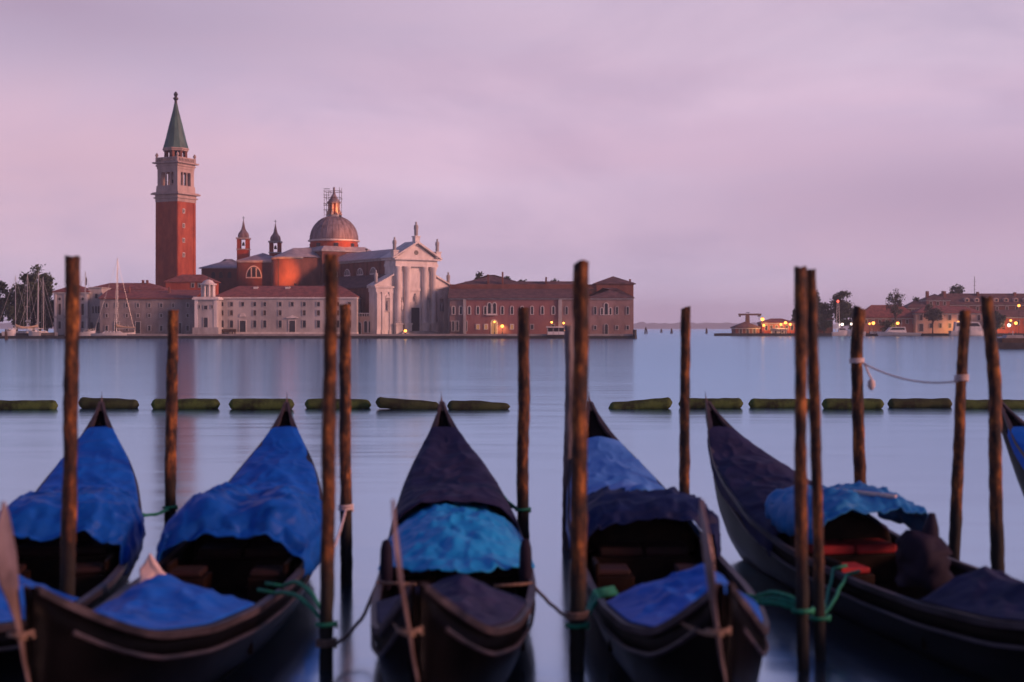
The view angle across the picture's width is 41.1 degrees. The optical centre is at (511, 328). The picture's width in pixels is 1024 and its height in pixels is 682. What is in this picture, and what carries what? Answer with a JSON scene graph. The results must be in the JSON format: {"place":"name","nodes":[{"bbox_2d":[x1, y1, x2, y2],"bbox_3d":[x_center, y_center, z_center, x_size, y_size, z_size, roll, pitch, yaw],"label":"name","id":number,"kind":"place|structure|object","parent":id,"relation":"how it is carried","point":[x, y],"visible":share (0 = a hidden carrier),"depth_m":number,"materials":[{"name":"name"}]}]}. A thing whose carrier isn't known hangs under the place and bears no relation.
{"place":"outdoors","nodes":[
{"label":"outdoors","id":0,"kind":"place"},
{"bbox_2d":[92,258,135,335],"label":"sailboat","id":1,"kind":"object","parent":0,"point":[112,333],"visible":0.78,"depth_m":404.92,"materials":[{"name":"white wood"}]},
{"bbox_2d":[127,334,632,335],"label":"quay pavement","id":2,"kind":"structure","parent":0,"point":[364,334],"depth_m":398.80,"materials":[{"name":"stone"}]},
{"bbox_2d":[546,326,564,335],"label":"landing stage","id":3,"kind":"object","parent":2,"relation":"on","point":[555,330],"visible":0.86,"depth_m":398.15,"materials":[{"name":"metal"}]},
{"bbox_2d":[0,329,1023,681],"bbox_3d":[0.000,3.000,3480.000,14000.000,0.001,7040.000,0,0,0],"label":"water","id":4,"kind":"structure","parent":0,"point":[908,453],"depth_m":40.04,"materials":[{"name":"liquid"}]},
{"bbox_2d":[0,275,29,335],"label":"sailboat","id":5,"kind":"object","parent":4,"relation":"on","point":[17,326],"visible":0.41,"depth_m":411.12,"materials":[{"name":"white wood"}]},
{"bbox_2d":[0,400,57,408],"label":"floating boom","id":6,"kind":"object","parent":4,"relation":"on","point":[31,404],"visible":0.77,"depth_m":50.46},
{"bbox_2d":[16,272,54,335],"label":"sailboat","id":7,"kind":"object","parent":4,"relation":"on","point":[35,327],"visible":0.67,"depth_m":408.94,"materials":[{"name":"white wood"}]},
{"bbox_2d":[26,279,57,335],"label":"sailboat","id":8,"kind":"object","parent":4,"relation":"on","point":[56,333],"visible":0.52,"depth_m":412.24,"materials":[{"name":"white wood"}]},
{"bbox_2d":[59,255,80,596],"bbox_3d":[-4.092,1.862,12.600,0.218,5.076,0.153,0,0,0],"label":"mooring pole","id":9,"kind":"object","parent":4,"relation":"in","point":[69,496],"visible":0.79,"depth_m":12.54,"materials":[{"name":"brown wood"}]},
{"bbox_2d":[0,392,141,681],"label":"gondola","id":10,"kind":"object","parent":4,"relation":"on","point":[100,578],"visible":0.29,"depth_m":15.05,"materials":[{"name":"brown wood"}]},
{"bbox_2d":[0,574,78,622],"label":"bow tarpaulin","id":11,"kind":"object","parent":10,"relation":"on","point":[5,614],"visible":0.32,"depth_m":11.70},
{"bbox_2d":[7,486,145,574],"bbox_3d":[-4.984,2.222,15.196,1.676,0.799,1.927,0,0,-9],"label":"hood tarpaulin","id":12,"kind":"object","parent":10,"relation":"on","point":[113,516],"visible":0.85,"depth_m":14.57,"materials":[{"name":"fabric"}]},
{"bbox_2d":[38,426,138,505],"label":"stern tarpaulin","id":13,"kind":"object","parent":10,"relation":"on","point":[102,460],"visible":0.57,"depth_m":18.00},
{"bbox_2d":[79,397,138,407],"bbox_3d":[-15.137,2.832,51.261,2.275,0.489,0.454,0,0,0],"label":"floating boom","id":14,"kind":"object","parent":4,"relation":"on","point":[85,402],"visible":0.77,"depth_m":51.08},
{"bbox_2d":[0,396,321,681],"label":"gondola","id":15,"kind":"object","parent":4,"relation":"on","point":[71,641],"visible":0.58,"depth_m":10.56,"materials":[{"name":"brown wood"}]},
{"bbox_2d":[7,629,34,640],"bbox_3d":[-3.076,2.016,9.189,0.571,0.129,0.853,0,0,0],"label":"lashing","id":16,"kind":"object","parent":15,"relation":"attached to","point":[22,636],"visible":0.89,"depth_m":8.80,"materials":[{"name":"fabric"}]},
{"bbox_2d":[138,553,165,582],"bbox_3d":[-3.392,2.347,12.975,0.420,0.405,0.331,0,0,-1],"label":"sheet","id":17,"kind":"object","parent":15,"relation":"on","point":[150,567],"visible":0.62,"depth_m":12.96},
{"bbox_2d":[93,574,254,629],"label":"bow tarpaulin","id":18,"kind":"object","parent":15,"relation":"on","point":[161,601],"visible":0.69,"depth_m":11.41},
{"bbox_2d":[155,482,321,577],"bbox_3d":[-2.940,2.185,15.080,1.718,0.851,1.922,0,0,-1],"label":"hood tarpaulin","id":19,"kind":"object","parent":15,"relation":"on","point":[289,518],"visible":0.91,"depth_m":14.38,"materials":[{"name":"fabric"}]},
{"bbox_2d":[229,426,319,499],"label":"stern tarpaulin","id":20,"kind":"object","parent":15,"relation":"on","point":[278,457],"visible":0.56,"depth_m":17.91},
{"bbox_2d":[164,310,178,525],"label":"mooring pole","id":21,"kind":"object","parent":4,"relation":"in","point":[170,459],"visible":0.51,"depth_m":17.94,"materials":[{"name":"brown wood"}]},
{"bbox_2d":[143,505,177,516],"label":"mooring rope","id":22,"kind":"object","parent":21,"relation":"attached to","point":[166,509],"visible":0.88,"depth_m":17.63,"materials":[{"name":"green fabric"}]},
{"bbox_2d":[151,398,219,408],"bbox_3d":[-12.162,2.831,50.869,2.575,0.436,0.451,0,0,0],"label":"floating boom","id":23,"kind":"object","parent":4,"relation":"on","point":[192,403],"visible":0.82,"depth_m":50.69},
{"bbox_2d":[229,398,293,408],"bbox_3d":[-9.270,2.818,50.541,2.432,0.447,0.432,0,0,0],"label":"floating boom","id":24,"kind":"object","parent":4,"relation":"on","point":[252,403],"visible":0.93,"depth_m":50.36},
{"bbox_2d":[319,254,338,670],"bbox_3d":[-1.621,1.871,12.000,0.190,5.059,0.143,0,0,0],"label":"mooring pole","id":25,"kind":"object","parent":4,"relation":"in","point":[327,544],"visible":0.97,"depth_m":11.95,"materials":[{"name":"brown wood"}]},
{"bbox_2d":[257,580,337,627],"bbox_3d":[-2.018,2.491,12.524,0.316,0.299,1.507,0,0,-32],"label":"mooring rope","id":26,"kind":"object","parent":25,"relation":"attached to","point":[308,604],"visible":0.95,"depth_m":12.41,"materials":[{"name":"green fabric"}]},
{"bbox_2d":[315,581,416,648],"bbox_3d":[-1.342,2.659,12.609,0.411,0.374,1.529,0,0,17],"label":"mooring rope","id":27,"kind":"object","parent":25,"relation":"attached to","point":[334,642],"visible":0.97,"depth_m":12.58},
{"bbox_2d":[305,398,370,407],"bbox_3d":[-6.534,2.858,51.250,2.498,0.458,0.451,0,0,0],"label":"floating boom","id":28,"kind":"object","parent":4,"relation":"on","point":[355,403],"visible":0.5,"depth_m":51.07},
{"bbox_2d":[338,304,352,584],"bbox_3d":[-1.941,2.056,15.999,0.186,4.688,0.157,0,0,0],"label":"mooring pole","id":29,"kind":"object","parent":4,"relation":"in","point":[346,557],"visible":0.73,"depth_m":15.94,"materials":[{"name":"brown wood"}]},
{"bbox_2d":[335,504,353,546],"bbox_3d":[-1.750,2.095,14.050,0.187,0.118,4.107,0,0,-6],"label":"mooring rope","id":30,"kind":"object","parent":29,"relation":"attached to","point":[342,508],"visible":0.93,"depth_m":15.76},
{"bbox_2d":[375,397,438,408],"bbox_3d":[-3.873,2.844,50.796,2.413,0.577,0.456,0,0,0],"label":"floating boom","id":31,"kind":"object","parent":4,"relation":"on","point":[388,403],"visible":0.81,"depth_m":50.62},
{"bbox_2d":[0,322,848,328],"bbox_3d":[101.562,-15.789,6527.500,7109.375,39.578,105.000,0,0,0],"label":"treeline","id":32,"kind":"object","parent":4,"relation":"on","point":[693,325],"visible":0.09,"depth_m":6481.63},
{"bbox_2d":[370,392,535,681],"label":"gondola","id":33,"kind":"object","parent":4,"relation":"on","point":[453,643],"visible":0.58,"depth_m":9.85,"materials":[{"name":"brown wood"}]},
{"bbox_2d":[392,622,422,636],"bbox_3d":[-0.586,2.016,9.296,0.571,0.129,0.863,0,0,0],"label":"lashing","id":34,"kind":"object","parent":33,"relation":"attached to","point":[403,631],"visible":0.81,"depth_m":8.91,"materials":[{"name":"fabric"}]},
{"bbox_2d":[377,574,526,625],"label":"bow tarpaulin","id":35,"kind":"object","parent":33,"relation":"on","point":[484,603],"visible":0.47,"depth_m":11.67,"materials":[{"name":"fabric"}]},
{"bbox_2d":[392,426,518,531],"bbox_3d":[-0.720,1.963,17.596,1.565,1.157,3.354,0,0,-2],"label":"stern tarpaulin","id":36,"kind":"object","parent":33,"relation":"on","point":[449,464],"visible":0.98,"depth_m":17.57,"materials":[{"name":"fabric"}]},
{"bbox_2d":[378,501,534,573],"bbox_3d":[-0.606,2.272,15.037,1.625,0.481,3.286,0,0,-2],"label":"seat tarpaulin","id":37,"kind":"object","parent":33,"relation":"on","point":[465,538],"visible":0.84,"depth_m":14.52,"materials":[{"name":"fabric"}]},
{"bbox_2d":[447,400,509,409],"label":"floating boom","id":38,"kind":"object","parent":4,"relation":"on","point":[468,405],"visible":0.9,"depth_m":50.38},
{"bbox_2d":[516,307,529,539],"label":"mooring pole","id":39,"kind":"object","parent":4,"relation":"in","point":[522,474],"visible":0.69,"depth_m":16.94,"materials":[{"name":"brown wood"}]},
{"bbox_2d":[562,325,573,549],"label":"mooring pole","id":40,"kind":"object","parent":4,"relation":"in","point":[568,333],"visible":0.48,"depth_m":18.45,"materials":[{"name":"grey wood"}]},
{"bbox_2d":[569,260,588,671],"bbox_3d":[0.580,1.900,12.001,0.199,5.000,0.157,0,0,0],"label":"mooring pole","id":41,"kind":"object","parent":4,"relation":"in","point":[578,498],"visible":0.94,"depth_m":11.94,"materials":[{"name":"brown wood"}]},
{"bbox_2d":[494,582,588,620],"bbox_3d":[0.266,2.542,12.569,0.415,0.138,1.488,0,0,-19],"label":"mooring rope","id":42,"kind":"object","parent":41,"relation":"attached to","point":[582,615],"visible":0.93,"depth_m":12.60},
{"bbox_2d":[565,585,617,629],"bbox_3d":[0.755,2.546,12.417,0.273,0.218,1.126,0,0,20],"label":"mooring rope","id":43,"kind":"object","parent":41,"relation":"attached to","point":[604,592],"visible":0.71,"depth_m":12.55,"materials":[{"name":"green fabric"}]},
{"bbox_2d":[608,397,671,408],"bbox_3d":[4.791,2.882,50.925,2.387,0.617,0.446,0,0,0],"label":"floating boom","id":44,"kind":"object","parent":4,"relation":"on","point":[660,403],"visible":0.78,"depth_m":50.75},
{"bbox_2d":[567,395,768,681],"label":"gondola","id":45,"kind":"object","parent":4,"relation":"on","point":[622,558],"visible":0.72,"depth_m":10.78,"materials":[{"name":"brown wood"}]},
{"bbox_2d":[566,436,700,548],"bbox_3d":[1.413,2.079,17.243,1.590,1.164,3.408,0,0,-1],"label":"stern tarpaulin","id":46,"kind":"object","parent":45,"relation":"on","point":[613,464],"visible":0.58,"depth_m":17.79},
{"bbox_2d":[568,486,720,558],"bbox_3d":[1.475,2.209,15.278,1.686,0.804,1.188,0,0,-1],"label":"hood tarpaulin","id":47,"kind":"object","parent":45,"relation":"on","point":[606,506],"visible":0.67,"depth_m":14.95,"materials":[{"name":"blue fabric"}]},
{"bbox_2d":[606,563,762,626],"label":"bow tarpaulin","id":48,"kind":"object","parent":45,"relation":"on","point":[653,603],"visible":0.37,"depth_m":11.71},
{"bbox_2d":[680,622,730,636],"bbox_3d":[1.442,2.016,9.292,0.571,0.129,0.859,0,0,0],"label":"lashing","id":49,"kind":"object","parent":45,"relation":"attached to","point":[711,631],"visible":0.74,"depth_m":8.95,"materials":[{"name":"fabric"}]},
{"bbox_2d":[679,305,690,493],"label":"mooring pole","id":50,"kind":"object","parent":4,"relation":"in","point":[684,435],"visible":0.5,"depth_m":17.45,"materials":[{"name":"brown wood"}]},
{"bbox_2d":[678,398,742,407],"bbox_3d":[7.477,2.835,51.344,2.439,0.431,0.454,0,0,0],"label":"floating boom","id":51,"kind":"object","parent":4,"relation":"on","point":[720,402],"visible":0.77,"depth_m":51.16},
{"bbox_2d":[748,398,808,407],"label":"floating boom","id":52,"kind":"object","parent":4,"relation":"on","point":[769,403],"visible":0.54,"depth_m":51.54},
{"bbox_2d":[794,266,809,670],"bbox_3d":[2.565,1.924,12.000,0.173,4.952,0.124,0,0,0],"label":"mooring pole","id":53,"kind":"object","parent":4,"relation":"in","point":[801,479],"visible":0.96,"depth_m":11.95,"materials":[{"name":"brown wood"}]},
{"bbox_2d":[744,590,814,614],"bbox_3d":[2.331,2.441,12.236,0.861,0.166,0.279,0,0,40],"label":"mooring rope","id":54,"kind":"object","parent":53,"relation":"attached to","point":[761,599],"visible":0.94,"depth_m":12.14,"materials":[{"name":"green fabric"}]},
{"bbox_2d":[807,268,825,660],"bbox_3d":[2.762,1.929,12.348,0.228,4.943,0.113,0,0,0],"label":"mooring pole","id":55,"kind":"object","parent":4,"relation":"in","point":[816,480],"visible":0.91,"depth_m":12.31,"materials":[{"name":"brown wood"}]},
{"bbox_2d":[808,564,860,621],"bbox_3d":[3.150,2.557,13.220,0.309,0.210,2.088,0,0,20],"label":"mooring rope","id":56,"kind":"object","parent":55,"relation":"attached to","point":[829,607],"visible":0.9,"depth_m":13.31,"materials":[{"name":"green fabric"}]},
{"bbox_2d":[822,398,883,408],"bbox_3d":[12.738,2.833,51.022,2.328,0.438,0.432,0,0,0],"label":"floating boom","id":57,"kind":"object","parent":4,"relation":"on","point":[845,403],"visible":0.78,"depth_m":50.85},
{"bbox_2d":[850,305,866,483],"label":"mooring pole","id":58,"kind":"object","parent":4,"relation":"in","point":[856,351],"visible":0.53,"depth_m":17.34,"materials":[{"name":"brown wood"}]},
{"bbox_2d":[849,358,968,383],"bbox_3d":[4.912,0.526,16.955,1.558,0.301,0.190,0,0,41],"label":"mooring rope","id":59,"kind":"object","parent":58,"relation":"attached to","point":[957,378],"visible":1,"depth_m":16.86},
{"bbox_2d":[705,392,1023,681],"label":"gondola","id":60,"kind":"object","parent":4,"relation":"on","point":[873,596],"visible":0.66,"depth_m":13.78,"materials":[{"name":"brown wood"}]},
{"bbox_2d":[707,426,889,556],"bbox_3d":[3.430,2.014,17.623,1.575,1.259,3.517,0,0,-10],"label":"stern tarpaulin","id":61,"kind":"object","parent":60,"relation":"on","point":[753,476],"visible":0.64,"depth_m":17.82,"materials":[{"name":"fabric"}]},
{"bbox_2d":[765,480,927,544],"bbox_3d":[3.828,2.081,15.531,1.509,0.612,1.581,0,0,-10],"label":"hood tarpaulin","id":62,"kind":"object","parent":60,"relation":"on","point":[779,509],"visible":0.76,"depth_m":15.27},
{"bbox_2d":[837,488,896,498],"bbox_3d":[3.966,1.853,15.308,0.742,0.066,0.052,0,0,44],"label":"boat hook","id":63,"kind":"object","parent":62,"relation":"on","point":[886,495],"visible":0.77,"depth_m":15.21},
{"bbox_2d":[894,513,954,591],"bbox_3d":[4.122,2.217,13.633,0.574,0.758,0.622,0,0,-10],"label":"covered chair","id":64,"kind":"object","parent":60,"relation":"on","point":[923,560],"visible":0.98,"depth_m":13.44,"materials":[{"name":"purple fabric"}]},
{"bbox_2d":[920,566,1023,620],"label":"bow tarpaulin","id":65,"kind":"object","parent":60,"relation":"on","point":[985,591],"visible":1,"depth_m":11.88,"materials":[{"name":"fabric"}]},
{"bbox_2d":[877,322,920,335],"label":"motor yacht","id":66,"kind":"object","parent":4,"relation":"on","point":[895,331],"visible":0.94,"depth_m":524.45,"materials":[{"name":"white plastic"}]},
{"bbox_2d":[887,398,951,407],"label":"floating boom","id":67,"kind":"object","parent":4,"relation":"on","point":[920,403],"visible":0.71,"depth_m":51.61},
{"bbox_2d":[948,309,970,560],"bbox_3d":[5.384,2.086,16.500,0.312,4.628,0.150,0,0,0],"label":"mooring pole","id":68,"kind":"object","parent":4,"relation":"in","point":[956,499],"visible":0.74,"depth_m":16.44,"materials":[{"name":"brown wood"}]},
{"bbox_2d":[948,322,983,335],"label":"ferry","id":69,"kind":"object","parent":4,"relation":"on","point":[976,329],"visible":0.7,"depth_m":525.71,"materials":[{"name":"white metal"}]},
{"bbox_2d":[981,296,1004,571],"bbox_3d":[5.475,2.014,15.500,0.301,4.772,0.166,0,0,0],"label":"mooring pole","id":70,"kind":"object","parent":4,"relation":"in","point":[996,524],"visible":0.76,"depth_m":15.44,"materials":[{"name":"brown wood"}]},
{"bbox_2d":[966,399,1023,408],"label":"floating boom","id":71,"kind":"object","parent":4,"relation":"on","point":[984,404],"visible":0.48,"depth_m":50.98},
{"bbox_2d":[997,331,1023,348],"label":"barge","id":72,"kind":"object","parent":4,"relation":"on","point":[1012,341],"visible":0.81,"depth_m":198.80,"materials":[{"name":"grey metal"}]},
{"bbox_2d":[1002,401,1023,495],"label":"gondola","id":73,"kind":"object","parent":4,"relation":"on","point":[1011,419],"visible":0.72,"depth_m":19.34,"materials":[{"name":"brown wood"}]},
{"bbox_2d":[1008,426,1023,468],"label":"stern tarpaulin","id":74,"kind":"object","parent":73,"relation":"on","point":[1017,432],"visible":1,"depth_m":18.99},
{"bbox_2d":[0,0,1023,323],"label":"sky","id":75,"kind":"structure","parent":0,"point":[698,154],"materials":[{"name":"purple"}]},
{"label":"shore ground","id":76,"kind":"structure","parent":0,"visible":0},
{"bbox_2d":[730,321,760,332],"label":"boathouse","id":77,"kind":"object","parent":76,"relation":"on","point":[745,327],"visible":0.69,"depth_m":540.00,"materials":[{"name":"brick"}]},
{"bbox_2d":[757,318,794,332],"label":"workshop","id":78,"kind":"structure","parent":76,"relation":"on","point":[772,323],"depth_m":541.00,"materials":[{"name":"orange brick"}]},
{"bbox_2d":[817,290,824,328],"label":"tree","id":79,"kind":"object","parent":76,"relation":"on","point":[819,311],"visible":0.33,"depth_m":546.15,"materials":[{"name":"green plant"}]},
{"bbox_2d":[819,302,833,332],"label":"tree","id":80,"kind":"object","parent":76,"relation":"on","point":[827,312],"visible":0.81,"depth_m":549.86,"materials":[{"name":"green plant"}]},
{"bbox_2d":[829,291,852,327],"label":"tree","id":81,"kind":"object","parent":76,"relation":"on","point":[844,311],"visible":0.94,"depth_m":548.13,"materials":[{"name":"green plant"}]},
{"bbox_2d":[714,333,1023,335],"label":"shore quay wall","id":82,"kind":"structure","parent":76,"relation":"on","point":[819,334],"depth_m":532.20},
{"bbox_2d":[879,319,896,331],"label":"tree","id":83,"kind":"object","parent":76,"relation":"on","point":[887,324],"visible":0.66,"depth_m":536.99,"materials":[{"name":"green plant"}]},
{"bbox_2d":[864,305,913,332],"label":"red house","id":84,"kind":"structure","parent":76,"relation":"on","point":[878,314],"depth_m":545.00,"materials":[{"name":"paint"}]},
{"bbox_2d":[885,288,905,325],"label":"tree","id":85,"kind":"object","parent":76,"relation":"on","point":[894,310],"visible":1,"depth_m":537.18,"materials":[{"name":"green plant"}]},
{"bbox_2d":[903,300,925,310],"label":"stepped house","id":86,"kind":"structure","parent":76,"relation":"on","point":[913,305],"depth_m":555.58,"materials":[{"name":"brick"}]},
{"bbox_2d":[922,303,944,332],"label":"tree","id":87,"kind":"object","parent":76,"relation":"on","point":[933,315],"visible":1,"depth_m":536.13,"materials":[{"name":"green plant"}]},
{"bbox_2d":[918,291,950,305],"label":"gabled house","id":88,"kind":"structure","parent":76,"relation":"on","point":[938,300],"depth_m":556.29,"materials":[{"name":"red paint"}]},
{"bbox_2d":[911,306,982,332],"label":"cream house","id":89,"kind":"structure","parent":76,"relation":"on","point":[921,324],"depth_m":542.00,"materials":[{"name":"beige paint"}]},
{"bbox_2d":[939,291,1023,310],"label":"barracks","id":90,"kind":"structure","parent":76,"relation":"on","point":[1007,301],"depth_m":563.32,"materials":[{"name":"brick"}]},
{"bbox_2d":[995,311,1006,330],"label":"tree","id":91,"kind":"object","parent":76,"relation":"on","point":[999,319],"visible":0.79,"depth_m":536.32,"materials":[{"name":"green plant"}]},
{"bbox_2d":[994,310,1023,332],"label":"warehouse","id":92,"kind":"structure","parent":76,"relation":"on","point":[1016,315],"depth_m":545.00,"materials":[{"name":"red brick"}]},
{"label":"island ground","id":93,"kind":"structure","parent":0,"visible":0},
{"bbox_2d":[0,280,8,321],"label":"tree","id":94,"kind":"object","parent":93,"relation":"on","point":[3,285],"visible":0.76,"depth_m":425.37,"materials":[{"name":"green plant"}]},
{"bbox_2d":[0,282,33,330],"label":"tree","id":95,"kind":"object","parent":93,"relation":"on","point":[9,310],"visible":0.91,"depth_m":419.02,"materials":[{"name":"green plant"}]},
{"bbox_2d":[9,264,56,329],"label":"tree","id":96,"kind":"object","parent":93,"relation":"on","point":[47,279],"visible":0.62,"depth_m":422.75,"materials":[{"name":"green plant"}]},
{"bbox_2d":[33,297,53,331],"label":"tree","id":97,"kind":"object","parent":93,"relation":"on","point":[48,323],"visible":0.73,"depth_m":419.76,"materials":[{"name":"green plant"}]},
{"bbox_2d":[52,278,90,334],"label":"pavilion","id":98,"kind":"structure","parent":93,"relation":"on","point":[59,311],"depth_m":415.95,"materials":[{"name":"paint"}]},
{"bbox_2d":[88,287,110,331],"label":"house","id":99,"kind":"structure","parent":93,"relation":"on","point":[96,293],"depth_m":417.50,"materials":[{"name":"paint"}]},
{"bbox_2d":[95,280,172,289],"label":"wing","id":100,"kind":"structure","parent":93,"relation":"on","point":[147,285],"depth_m":430.22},
{"bbox_2d":[99,287,200,333],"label":"long wing","id":101,"kind":"structure","parent":93,"relation":"on","point":[148,310],"depth_m":408.00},
{"bbox_2d":[151,91,200,286],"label":"bell tower","id":102,"kind":"structure","parent":93,"relation":"on","point":[175,198],"depth_m":451.82,"materials":[{"name":"red brick"}]},
{"bbox_2d":[163,275,220,296],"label":"sacristy","id":103,"kind":"structure","parent":93,"relation":"on","point":[186,282],"depth_m":440.00,"materials":[{"name":"red brick"}]},
{"bbox_2d":[192,276,223,333],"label":"harbour lighthouse","id":104,"kind":"object","parent":93,"relation":"on","point":[207,311],"visible":0.99,"depth_m":402.58,"materials":[{"name":"grey stone"}]},
{"bbox_2d":[215,286,361,333],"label":"front building","id":105,"kind":"structure","parent":93,"relation":"on","point":[272,309],"depth_m":409.00,"materials":[{"name":"paint"}]},
{"bbox_2d":[0,336,632,337],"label":"quay wall","id":106,"kind":"structure","parent":93,"relation":"on","point":[311,336],"depth_m":398.60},
{"bbox_2d":[199,187,449,333],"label":"church","id":107,"kind":"structure","parent":93,"relation":"on","point":[401,288],"depth_m":426.83,"materials":[{"name":"white stone"}]},
{"bbox_2d":[246,266,261,277],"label":"lunette window","id":108,"kind":"structure","parent":107,"relation":"in","point":[253,271],"depth_m":461.95,"materials":[{"name":"glass"}]},
{"bbox_2d":[323,187,342,216],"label":"scaffolding","id":109,"kind":"object","parent":107,"relation":"on","point":[328,203],"visible":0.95,"depth_m":459.04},
{"bbox_2d":[411,308,418,330],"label":"door","id":110,"kind":"structure","parent":107,"relation":"in","point":[414,311],"depth_m":418.26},
{"bbox_2d":[359,313,369,333],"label":"courtyard wall","id":111,"kind":"structure","parent":93,"relation":"on","point":[364,324],"depth_m":413.95,"materials":[{"name":"pink paint"}]},
{"bbox_2d":[448,272,635,333],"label":"monastery","id":112,"kind":"structure","parent":93,"relation":"on","point":[480,305],"depth_m":408.00,"materials":[{"name":"brick"}]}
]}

